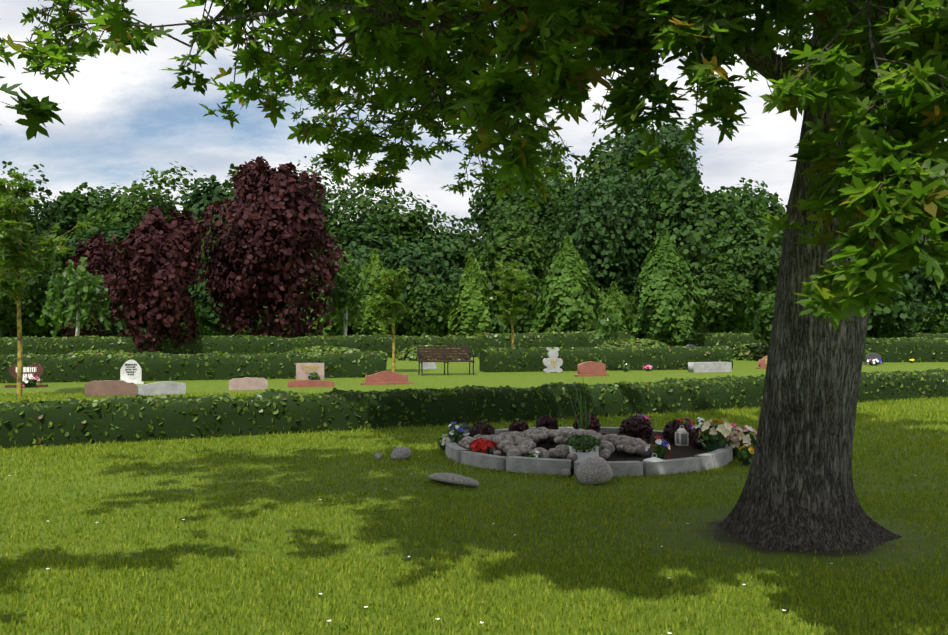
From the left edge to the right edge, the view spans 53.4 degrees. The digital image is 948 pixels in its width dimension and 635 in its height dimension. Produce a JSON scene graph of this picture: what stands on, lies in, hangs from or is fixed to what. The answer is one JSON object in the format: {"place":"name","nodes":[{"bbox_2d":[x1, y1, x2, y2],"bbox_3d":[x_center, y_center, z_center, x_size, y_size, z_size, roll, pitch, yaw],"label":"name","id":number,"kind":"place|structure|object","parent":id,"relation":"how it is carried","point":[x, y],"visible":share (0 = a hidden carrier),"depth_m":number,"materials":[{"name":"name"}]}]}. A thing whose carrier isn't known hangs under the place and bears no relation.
{"place":"outdoors","nodes":[
{"label":"outdoors","id":0,"kind":"place"},
{"bbox_2d":[0,52,64,139],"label":"tree leaves","id":1,"kind":"object","parent":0,"point":[30,108],"depth_m":5.01,"materials":[{"name":"green plant"}]},
{"bbox_2d":[0,0,946,241],"label":"sky","id":2,"kind":"structure","parent":0,"point":[123,117],"materials":[{"name":"white"}]},
{"bbox_2d":[0,357,947,634],"bbox_3d":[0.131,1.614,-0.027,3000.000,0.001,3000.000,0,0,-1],"label":"lawn","id":3,"kind":"structure","parent":0,"point":[464,373],"depth_m":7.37,"materials":[{"name":"green plant"}]},
{"bbox_2d":[5,364,47,387],"bbox_3d":[-11.418,1.481,24.038,0.982,0.602,0.180,0,0,-16],"label":"gravestone","id":4,"kind":"object","parent":3,"relation":"on","point":[36,370],"visible":0.73,"depth_m":24.01,"materials":[{"name":"red stone"}]},
{"bbox_2d":[0,241,62,337],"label":"park tree","id":5,"kind":"object","parent":3,"relation":"on","point":[34,303],"visible":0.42,"depth_m":56.63,"materials":[{"name":"green plant"}]},
{"bbox_2d":[22,375,42,387],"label":"grave flowers","id":6,"kind":"object","parent":3,"relation":"on","point":[29,384],"visible":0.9,"depth_m":23.92,"materials":[{"name":"white plant"}]},
{"bbox_2d":[0,318,67,337],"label":"forest shrub","id":7,"kind":"object","parent":3,"relation":"on","point":[3,334],"visible":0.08,"depth_m":61.09,"materials":[{"name":"green plant"}]},
{"bbox_2d":[1,161,84,255],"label":"forest tree","id":8,"kind":"object","parent":3,"relation":"on","point":[31,215],"visible":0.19,"depth_m":90.25,"materials":[{"name":"green plant"}]},
{"bbox_2d":[3,314,86,337],"bbox_3d":[-29.250,0.368,63.637,6.868,4.560,6.472,0,0,-1],"label":"forest shrub","id":9,"kind":"object","parent":3,"relation":"on","point":[58,334],"visible":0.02,"depth_m":61.71,"materials":[{"name":"green plant"}]},
{"bbox_2d":[0,169,92,397],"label":"young tree","id":10,"kind":"object","parent":3,"relation":"on","point":[8,210],"depth_m":20.49,"materials":[{"name":"green plant"}]},
{"bbox_2d":[34,247,69,281],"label":"forest tree","id":11,"kind":"object","parent":3,"relation":"on","point":[60,258],"visible":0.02,"depth_m":76.18,"materials":[{"name":"green plant"}]},
{"bbox_2d":[36,257,111,336],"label":"weeping birch","id":12,"kind":"object","parent":3,"relation":"on","point":[71,295],"visible":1,"depth_m":46.13,"materials":[{"name":"green plant"}]},
{"bbox_2d":[53,232,121,337],"bbox_3d":[-21.088,-1.208,51.457,3.547,6.975,2.358,0,0,-1],"label":"copper maple","id":13,"kind":"object","parent":3,"relation":"on","point":[92,252],"visible":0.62,"depth_m":51.12,"materials":[{"name":"red plant"}]},
{"bbox_2d":[38,182,140,255],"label":"forest tree","id":14,"kind":"object","parent":3,"relation":"on","point":[87,203],"visible":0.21,"depth_m":92.92,"materials":[{"name":"green plant"}]},
{"bbox_2d":[62,349,129,355],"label":"hedge dome leaves","id":15,"kind":"object","parent":3,"relation":"on","point":[112,352],"visible":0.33,"depth_m":32.29,"materials":[{"name":"green plant"}]},
{"bbox_2d":[63,215,145,273],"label":"forest tree","id":16,"kind":"object","parent":3,"relation":"on","point":[121,233],"visible":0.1,"depth_m":77.14,"materials":[{"name":"green plant"}]},
{"bbox_2d":[90,305,130,336],"bbox_3d":[-24.614,0.077,66.236,8.939,5.392,8.256,0,0,-1],"label":"forest shrub","id":17,"kind":"object","parent":3,"relation":"on","point":[118,324],"depth_m":63.23,"materials":[{"name":"green plant"}]},
{"bbox_2d":[85,380,136,396],"bbox_3d":[-8.102,1.582,21.047,1.092,0.358,0.160,0,0,-17],"label":"gravestone","id":18,"kind":"object","parent":3,"relation":"on","point":[106,387],"visible":0.94,"depth_m":20.97,"materials":[{"name":"brown stone"}]},
{"bbox_2d":[120,360,143,383],"bbox_3d":[-9.210,1.462,25.299,0.638,0.657,0.216,0,0,-17],"label":"gravestone","id":19,"kind":"object","parent":3,"relation":"on","point":[130,371],"visible":0.98,"depth_m":25.24,"materials":[{"name":"white stone"}]},
{"bbox_2d":[70,161,197,238],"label":"forest tree","id":20,"kind":"object","parent":3,"relation":"on","point":[130,209],"visible":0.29,"depth_m":88.71,"materials":[{"name":"green plant"}]},
{"bbox_2d":[102,206,203,353],"bbox_3d":[-14.403,-1.156,42.523,4.144,7.964,3.681,0,0,19],"label":"copper maple","id":21,"kind":"object","parent":3,"relation":"on","point":[158,265],"visible":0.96,"depth_m":41.59,"materials":[{"name":"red plant"}]},
{"bbox_2d":[137,381,185,395],"bbox_3d":[-7.194,1.611,21.364,1.249,0.305,0.160,0,0,-19],"label":"gravestone","id":22,"kind":"object","parent":3,"relation":"on","point":[166,387],"visible":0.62,"depth_m":21.33,"materials":[{"name":"grey stone"}]},
{"bbox_2d":[120,305,213,336],"bbox_3d":[-20.474,-0.298,63.174,5.943,5.938,5.893,0,-1,-39],"label":"forest shrub","id":23,"kind":"object","parent":3,"relation":"on","point":[182,324],"depth_m":61.93,"materials":[{"name":"green plant"}]},
{"bbox_2d":[0,350,387,382],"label":"hedge","id":24,"kind":"object","parent":3,"relation":"on","point":[230,371],"visible":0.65,"depth_m":27.07,"materials":[{"name":"green plant"}]},
{"bbox_2d":[181,163,238,219],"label":"forest tree","id":25,"kind":"object","parent":3,"relation":"on","point":[213,192],"visible":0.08,"depth_m":87.22,"materials":[{"name":"green plant"}]},
{"bbox_2d":[188,269,236,335],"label":"park tree","id":26,"kind":"object","parent":3,"relation":"on","point":[206,313],"visible":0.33,"depth_m":53.22,"materials":[{"name":"green plant"}]},
{"bbox_2d":[196,216,236,268],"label":"forest tree","id":27,"kind":"object","parent":3,"relation":"on","point":[205,258],"visible":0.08,"depth_m":72.27,"materials":[{"name":"green plant"}]},
{"bbox_2d":[0,333,483,357],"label":"hedge","id":28,"kind":"object","parent":3,"relation":"on","point":[223,345],"visible":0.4,"depth_m":43.07,"materials":[{"name":"green plant"}]},
{"bbox_2d":[228,377,267,389],"bbox_3d":[-5.566,1.625,23.211,0.935,0.303,0.160,0,0,-17],"label":"gravestone","id":29,"kind":"object","parent":3,"relation":"on","point":[247,383],"visible":1,"depth_m":23.14,"materials":[{"name":"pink stone"}]},
{"bbox_2d":[197,156,354,337],"bbox_3d":[-9.866,-2.973,45.830,8.036,10.327,6.028,0,0,-1],"label":"copper maple","id":30,"kind":"object","parent":3,"relation":"on","point":[263,256],"visible":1,"depth_m":44.78,"materials":[{"name":"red plant"}]},
{"bbox_2d":[250,299,348,337],"bbox_3d":[-11.562,0.317,62.510,7.083,4.121,7.004,0,0,-1],"label":"forest shrub","id":31,"kind":"object","parent":3,"relation":"on","point":[290,328],"visible":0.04,"depth_m":60.31,"materials":[{"name":"green plant"}]},
{"bbox_2d":[296,363,323,379],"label":"gravestone","id":32,"kind":"object","parent":3,"relation":"on","point":[303,370],"visible":0.92,"depth_m":27.36,"materials":[{"name":"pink stone"}]},
{"bbox_2d":[288,380,333,387],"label":"gravestone","id":33,"kind":"object","parent":3,"relation":"on","point":[307,383],"visible":1,"depth_m":24.09,"materials":[{"name":"red stone"}]},
{"bbox_2d":[286,345,360,354],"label":"hedge dome leaves","id":34,"kind":"object","parent":3,"relation":"on","point":[321,349],"depth_m":37.76,"materials":[{"name":"green plant"}]},
{"bbox_2d":[303,279,343,336],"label":"pyramid tree","id":35,"kind":"object","parent":3,"relation":"on","point":[333,327],"visible":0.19,"depth_m":55.11,"materials":[{"name":"green plant"}]},
{"bbox_2d":[278,156,373,256],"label":"forest tree","id":36,"kind":"object","parent":3,"relation":"on","point":[329,190],"visible":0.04,"depth_m":97.04,"materials":[{"name":"green plant"}]},
{"bbox_2d":[317,250,374,335],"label":"weeping birch","id":37,"kind":"object","parent":3,"relation":"on","point":[346,280],"visible":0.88,"depth_m":49.58,"materials":[{"name":"green plant"}]},
{"bbox_2d":[302,215,401,290],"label":"forest tree","id":38,"kind":"object","parent":3,"relation":"on","point":[362,246],"visible":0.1,"depth_m":79.79,"materials":[{"name":"green plant"}]},
{"bbox_2d":[335,269,404,335],"bbox_3d":[-7.541,-0.401,61.745,7.048,6.129,7.485,0,0,23],"label":"forest shrub","id":39,"kind":"object","parent":3,"relation":"on","point":[349,329],"visible":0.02,"depth_m":60.82,"materials":[{"name":"green plant"}]},
{"bbox_2d":[352,248,402,335],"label":"pyramid tree","id":40,"kind":"object","parent":3,"relation":"on","point":[370,325],"visible":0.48,"depth_m":56.14,"materials":[{"name":"green plant"}]},
{"bbox_2d":[315,182,453,260],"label":"forest tree","id":41,"kind":"object","parent":3,"relation":"on","point":[397,222],"visible":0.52,"depth_m":94.73,"materials":[{"name":"green plant"}]},
{"bbox_2d":[361,265,411,371],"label":"young tree","id":42,"kind":"object","parent":3,"relation":"on","point":[387,283],"depth_m":31.04,"materials":[{"name":"green plant"}]},
{"bbox_2d":[361,371,412,384],"bbox_3d":[-2.335,1.611,25.210,1.361,0.358,0.288,0,0,-17],"label":"gravestone","id":43,"kind":"object","parent":3,"relation":"on","point":[386,378],"visible":1,"depth_m":25.12,"materials":[{"name":"red stone"}]},
{"bbox_2d":[380,240,450,335],"bbox_3d":[-4.052,-1.427,59.638,4.867,7.119,3.955,0,0,28],"label":"park tree","id":44,"kind":"object","parent":3,"relation":"on","point":[414,258],"visible":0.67,"depth_m":58.73,"materials":[{"name":"green plant"}]},
{"bbox_2d":[402,273,456,336],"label":"park tree","id":45,"kind":"object","parent":3,"relation":"on","point":[431,300],"visible":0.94,"depth_m":56.91,"materials":[{"name":"green plant"}]},
{"bbox_2d":[396,345,468,360],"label":"hedge dome leaves","id":46,"kind":"object","parent":3,"relation":"on","point":[403,353],"depth_m":41.63,"materials":[{"name":"green plant"}]},
{"bbox_2d":[417,345,474,375],"bbox_3d":[-0.888,1.364,29.923,1.752,0.930,0.701,0,0,-14],"label":"park bench","id":47,"kind":"object","parent":3,"relation":"on","point":[444,352],"visible":0.94,"depth_m":30.12,"materials":[{"name":"brown wood"}]},
{"bbox_2d":[407,212,492,271],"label":"forest tree","id":48,"kind":"object","parent":3,"relation":"on","point":[453,249],"visible":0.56,"depth_m":93.05,"materials":[{"name":"green plant"}]},
{"bbox_2d":[0,0,916,551],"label":"maple","id":49,"kind":"object","parent":3,"relation":"on","point":[389,40],"depth_m":6.88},
{"bbox_2d":[445,264,492,296],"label":"forest tree","id":50,"kind":"object","parent":3,"relation":"on","point":[455,278],"visible":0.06,"depth_m":74.41,"materials":[{"name":"green plant"}]},
{"bbox_2d":[448,253,493,335],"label":"pyramid tree","id":51,"kind":"object","parent":3,"relation":"on","point":[474,313],"visible":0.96,"depth_m":51.37,"materials":[{"name":"green plant"}]},
{"bbox_2d":[0,368,947,448],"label":"hedge","id":52,"kind":"object","parent":3,"relation":"on","point":[340,420],"depth_m":14.45,"materials":[{"name":"green plant"}]},
{"bbox_2d":[375,446,612,486],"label":"boulders","id":53,"kind":"object","parent":3,"relation":"on","point":[593,470],"visible":0.94,"depth_m":9.43,"materials":[{"name":"grey stone"}]},
{"bbox_2d":[445,300,545,333],"bbox_3d":[1.416,0.451,62.711,6.678,3.802,7.368,0,-1,-43],"label":"forest shrub","id":54,"kind":"object","parent":3,"relation":"on","point":[494,321],"visible":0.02,"depth_m":60.05,"materials":[{"name":"green plant"}]},
{"bbox_2d":[65,290,943,336],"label":"forest edge shrubs","id":55,"kind":"object","parent":3,"relation":"on","point":[113,328],"depth_m":64.89,"materials":[{"name":"plant"}]},
{"bbox_2d":[491,259,535,348],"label":"young tree","id":56,"kind":"object","parent":3,"relation":"on","point":[518,292],"depth_m":31.58,"materials":[{"name":"green plant"}]},
{"bbox_2d":[478,219,549,330],"bbox_3d":[2.542,-2.194,61.733,4.894,8.685,4.500,0,0,-21],"label":"park tree","id":57,"kind":"object","parent":3,"relation":"on","point":[525,249],"visible":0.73,"depth_m":60.88,"materials":[{"name":"green plant"}]},
{"bbox_2d":[464,175,571,277],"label":"forest tree","id":58,"kind":"object","parent":3,"relation":"on","point":[537,216],"visible":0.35,"depth_m":81.51,"materials":[{"name":"green plant"}]},
{"bbox_2d":[502,275,545,333],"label":"park tree","id":59,"kind":"object","parent":3,"relation":"on","point":[524,322],"visible":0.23,"depth_m":53.99,"materials":[{"name":"green plant"}]},
{"bbox_2d":[466,139,602,245],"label":"forest tree","id":60,"kind":"object","parent":3,"relation":"on","point":[490,195],"visible":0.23,"depth_m":91.50,"materials":[{"name":"green plant"}]},
{"bbox_2d":[543,347,562,372],"bbox_3d":[2.617,1.413,31.278,0.674,0.839,0.125,0,0,-16],"label":"teddy bear gravestone","id":61,"kind":"object","parent":3,"relation":"on","point":[552,362],"visible":1,"depth_m":31.22,"materials":[{"name":"white stone"}]},
{"bbox_2d":[529,236,602,332],"bbox_3d":[4.932,-1.153,49.637,3.969,6.427,3.279,0,0,-1],"label":"pyramid tree","id":62,"kind":"object","parent":3,"relation":"on","point":[566,302],"visible":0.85,"depth_m":49.23,"materials":[{"name":"green plant"}]},
{"bbox_2d":[446,427,732,476],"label":"bed kerb","id":63,"kind":"structure","parent":3,"relation":"on","point":[721,457],"depth_m":10.27,"materials":[{"name":"stone"}]},
{"bbox_2d":[469,433,707,467],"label":"bed soil","id":64,"kind":"structure","parent":63,"relation":"in","point":[676,452],"depth_m":11.29,"materials":[{"name":"brown soil"}]},
{"bbox_2d":[447,422,464,444],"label":"bed flowers","id":65,"kind":"object","parent":64,"relation":"on","point":[455,435],"visible":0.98,"depth_m":11.70,"materials":[{"name":"green plant"}]},
{"bbox_2d":[469,422,494,436],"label":"barberry shrub","id":66,"kind":"object","parent":64,"relation":"on","point":[483,428],"visible":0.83,"depth_m":12.08,"materials":[{"name":"purple plant"}]},
{"bbox_2d":[469,437,496,454],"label":"bed flowers","id":67,"kind":"object","parent":64,"relation":"on","point":[477,445],"visible":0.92,"depth_m":10.86,"materials":[{"name":"red plant"}]},
{"bbox_2d":[508,420,528,431],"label":"barberry shrub","id":68,"kind":"object","parent":64,"relation":"on","point":[519,426],"visible":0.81,"depth_m":12.63,"materials":[{"name":"purple plant"}]},
{"bbox_2d":[535,415,558,429],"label":"barberry shrub","id":69,"kind":"object","parent":64,"relation":"on","point":[547,421],"visible":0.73,"depth_m":12.99,"materials":[{"name":"purple plant"}]},
{"bbox_2d":[458,427,652,461],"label":"bed cobbles","id":70,"kind":"object","parent":64,"relation":"on","point":[515,443],"visible":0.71,"depth_m":11.04,"materials":[{"name":"grey stone"}]},
{"bbox_2d":[565,373,600,429],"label":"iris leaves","id":71,"kind":"object","parent":64,"relation":"on","point":[581,421],"visible":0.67,"depth_m":12.18,"materials":[{"name":"green plant"}]},
{"bbox_2d":[569,445,598,461],"bbox_3d":[1.231,1.534,10.650,0.338,0.170,0.231,0,0,-1],"label":"planter box","id":72,"kind":"object","parent":64,"relation":"on","point":[581,456],"visible":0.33,"depth_m":10.55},
{"bbox_2d":[565,434,600,452],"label":"box plant","id":73,"kind":"object","parent":72,"relation":"in","point":[575,441],"visible":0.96,"depth_m":10.54,"materials":[{"name":"green plant"}]},
{"bbox_2d":[573,412,600,432],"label":"barberry shrub","id":74,"kind":"object","parent":64,"relation":"on","point":[594,424],"visible":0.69,"depth_m":12.85,"materials":[{"name":"purple plant"}]},
{"bbox_2d":[619,415,652,440],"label":"barberry shrub","id":75,"kind":"object","parent":64,"relation":"on","point":[632,426],"visible":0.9,"depth_m":12.24,"materials":[{"name":"purple plant"}]},
{"bbox_2d":[646,435,670,459],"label":"bed flowers","id":76,"kind":"object","parent":64,"relation":"on","point":[660,448],"visible":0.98,"depth_m":10.46,"materials":[{"name":"green plant"}]},
{"bbox_2d":[662,419,690,441],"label":"barberry shrub","id":77,"kind":"object","parent":64,"relation":"on","point":[671,428],"visible":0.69,"depth_m":12.12,"materials":[{"name":"purple plant"}]},
{"bbox_2d":[675,425,688,445],"bbox_3d":[2.639,1.497,11.966,0.126,0.261,0.126,0,0,-18],"label":"lantern","id":78,"kind":"object","parent":64,"relation":"on","point":[681,437],"visible":1,"depth_m":11.92,"materials":[{"name":"beige"}]},
{"bbox_2d":[688,428,706,448],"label":"barberry shrub","id":79,"kind":"object","parent":64,"relation":"on","point":[693,438],"visible":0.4,"depth_m":11.56,"materials":[{"name":"purple plant"}]},
{"bbox_2d":[698,417,733,451],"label":"bed flowers","id":80,"kind":"object","parent":64,"relation":"on","point":[716,436],"visible":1,"depth_m":11.06,"materials":[{"name":"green plant"}]},
{"bbox_2d":[574,361,608,376],"bbox_3d":[3.647,1.589,29.198,1.055,0.460,0.288,0,0,-17],"label":"gravestone","id":81,"kind":"object","parent":3,"relation":"on","point":[590,368],"visible":1,"depth_m":29.11,"materials":[{"name":"red stone"}]},
{"bbox_2d":[536,163,653,297],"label":"forest tree","id":82,"kind":"object","parent":3,"relation":"on","point":[596,227],"visible":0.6,"depth_m":70.89,"materials":[{"name":"green plant"}]},
{"bbox_2d":[589,313,620,341],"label":"shrub","id":83,"kind":"object","parent":3,"relation":"on","point":[604,328],"visible":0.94,"depth_m":43.88,"materials":[{"name":"green plant"}]},
{"bbox_2d":[478,345,732,371],"bbox_3d":[4.745,1.426,33.039,9.196,0.881,0.921,0,0,-15],"label":"hedge","id":84,"kind":"object","parent":3,"relation":"on","point":[537,359],"visible":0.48,"depth_m":32.59,"materials":[{"name":"green plant"}]},
{"bbox_2d":[564,124,654,280],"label":"forest tree","id":85,"kind":"object","parent":3,"relation":"on","point":[595,164],"depth_m":97.28,"materials":[{"name":"green plant"}]},
{"bbox_2d":[587,291,638,331],"bbox_3d":[7.839,0.249,64.186,7.514,4.499,7.586,0,0,-32],"label":"forest shrub","id":86,"kind":"object","parent":3,"relation":"on","point":[602,296],"visible":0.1,"depth_m":62.74,"materials":[{"name":"green plant"}]},
{"bbox_2d":[600,282,628,331],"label":"pyramid tree","id":87,"kind":"object","parent":3,"relation":"on","point":[613,303],"visible":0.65,"depth_m":52.77,"materials":[{"name":"green plant"}]},
{"bbox_2d":[599,338,668,347],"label":"hedge dome leaves","id":88,"kind":"object","parent":3,"relation":"on","point":[627,341],"depth_m":42.03,"materials":[{"name":"green plant"}]},
{"bbox_2d":[601,113,718,258],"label":"forest tree","id":89,"kind":"object","parent":3,"relation":"on","point":[671,137],"visible":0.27,"depth_m":90.19,"materials":[{"name":"green plant"}]},
{"bbox_2d":[621,229,707,346],"bbox_3d":[9.692,-1.212,46.703,4.264,6.506,3.524,0,0,-1],"label":"pyramid tree","id":90,"kind":"object","parent":3,"relation":"on","point":[665,284],"visible":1,"depth_m":46.20,"materials":[{"name":"green plant"}]},
{"bbox_2d":[625,162,769,292],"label":"forest tree","id":91,"kind":"object","parent":3,"relation":"on","point":[690,222],"visible":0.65,"depth_m":70.62,"materials":[{"name":"green plant"}]},
{"bbox_2d":[688,362,731,372],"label":"gravestone","id":92,"kind":"object","parent":3,"relation":"on","point":[697,367],"visible":1,"depth_m":31.52,"materials":[{"name":"grey stone"}]},
{"bbox_2d":[480,331,947,349],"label":"hedge","id":93,"kind":"object","parent":3,"relation":"on","point":[571,342],"visible":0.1,"depth_m":46.68,"materials":[{"name":"green plant"}]},
{"bbox_2d":[694,253,753,332],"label":"park tree","id":94,"kind":"object","parent":3,"relation":"on","point":[724,285],"visible":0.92,"depth_m":54.09,"materials":[{"name":"green plant"}]},
{"bbox_2d":[727,425,756,457],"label":"bed flowers","id":95,"kind":"object","parent":3,"relation":"on","point":[740,437],"visible":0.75,"depth_m":11.25,"materials":[{"name":"beige plant"}]},
{"bbox_2d":[703,214,783,332],"bbox_3d":[18.245,-2.239,59.997,6.578,8.748,6.591,0,0,-1],"label":"park tree","id":96,"kind":"object","parent":3,"relation":"on","point":[756,259],"visible":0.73,"depth_m":58.34,"materials":[{"name":"green plant"}]},
{"bbox_2d":[737,442,754,465],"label":"bed flowers","id":97,"kind":"object","parent":3,"relation":"on","point":[744,454],"visible":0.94,"depth_m":10.73,"materials":[{"name":"green plant"}]},
{"bbox_2d":[732,342,768,360],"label":"hedge dome leaves","id":98,"kind":"object","parent":3,"relation":"on","point":[744,345],"depth_m":41.84,"materials":[{"name":"green plant"}]},
{"bbox_2d":[722,185,786,242],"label":"forest tree","id":99,"kind":"object","parent":3,"relation":"on","point":[775,208],"visible":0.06,"depth_m":89.27,"materials":[{"name":"green plant"}]},
{"bbox_2d":[745,286,775,344],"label":"park tree","id":100,"kind":"object","parent":3,"relation":"on","point":[760,315],"visible":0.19,"depth_m":40.04,"materials":[{"name":"green plant"}]},
{"bbox_2d":[866,276,926,338],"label":"park tree","id":101,"kind":"object","parent":3,"relation":"on","point":[902,315],"visible":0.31,"depth_m":42.78,"materials":[{"name":"green plant"}]},
{"bbox_2d":[863,337,947,362],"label":"hedge","id":102,"kind":"object","parent":3,"relation":"on","point":[890,355],"depth_m":39.80,"materials":[{"name":"green plant"}]},
{"bbox_2d":[896,230,947,333],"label":"park tree","id":103,"kind":"object","parent":3,"relation":"on","point":[925,287],"visible":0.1,"depth_m":54.72,"materials":[{"name":"green plant"}]},
{"bbox_2d":[915,301,947,333],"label":"forest shrub","id":104,"kind":"object","parent":3,"relation":"on","point":[940,323],"visible":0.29,"depth_m":62.69,"materials":[{"name":"green plant"}]},
{"bbox_2d":[447,0,947,332],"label":"tree foliage","id":105,"kind":"object","parent":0,"point":[919,96],"depth_m":4.27,"materials":[{"name":"green plant"}]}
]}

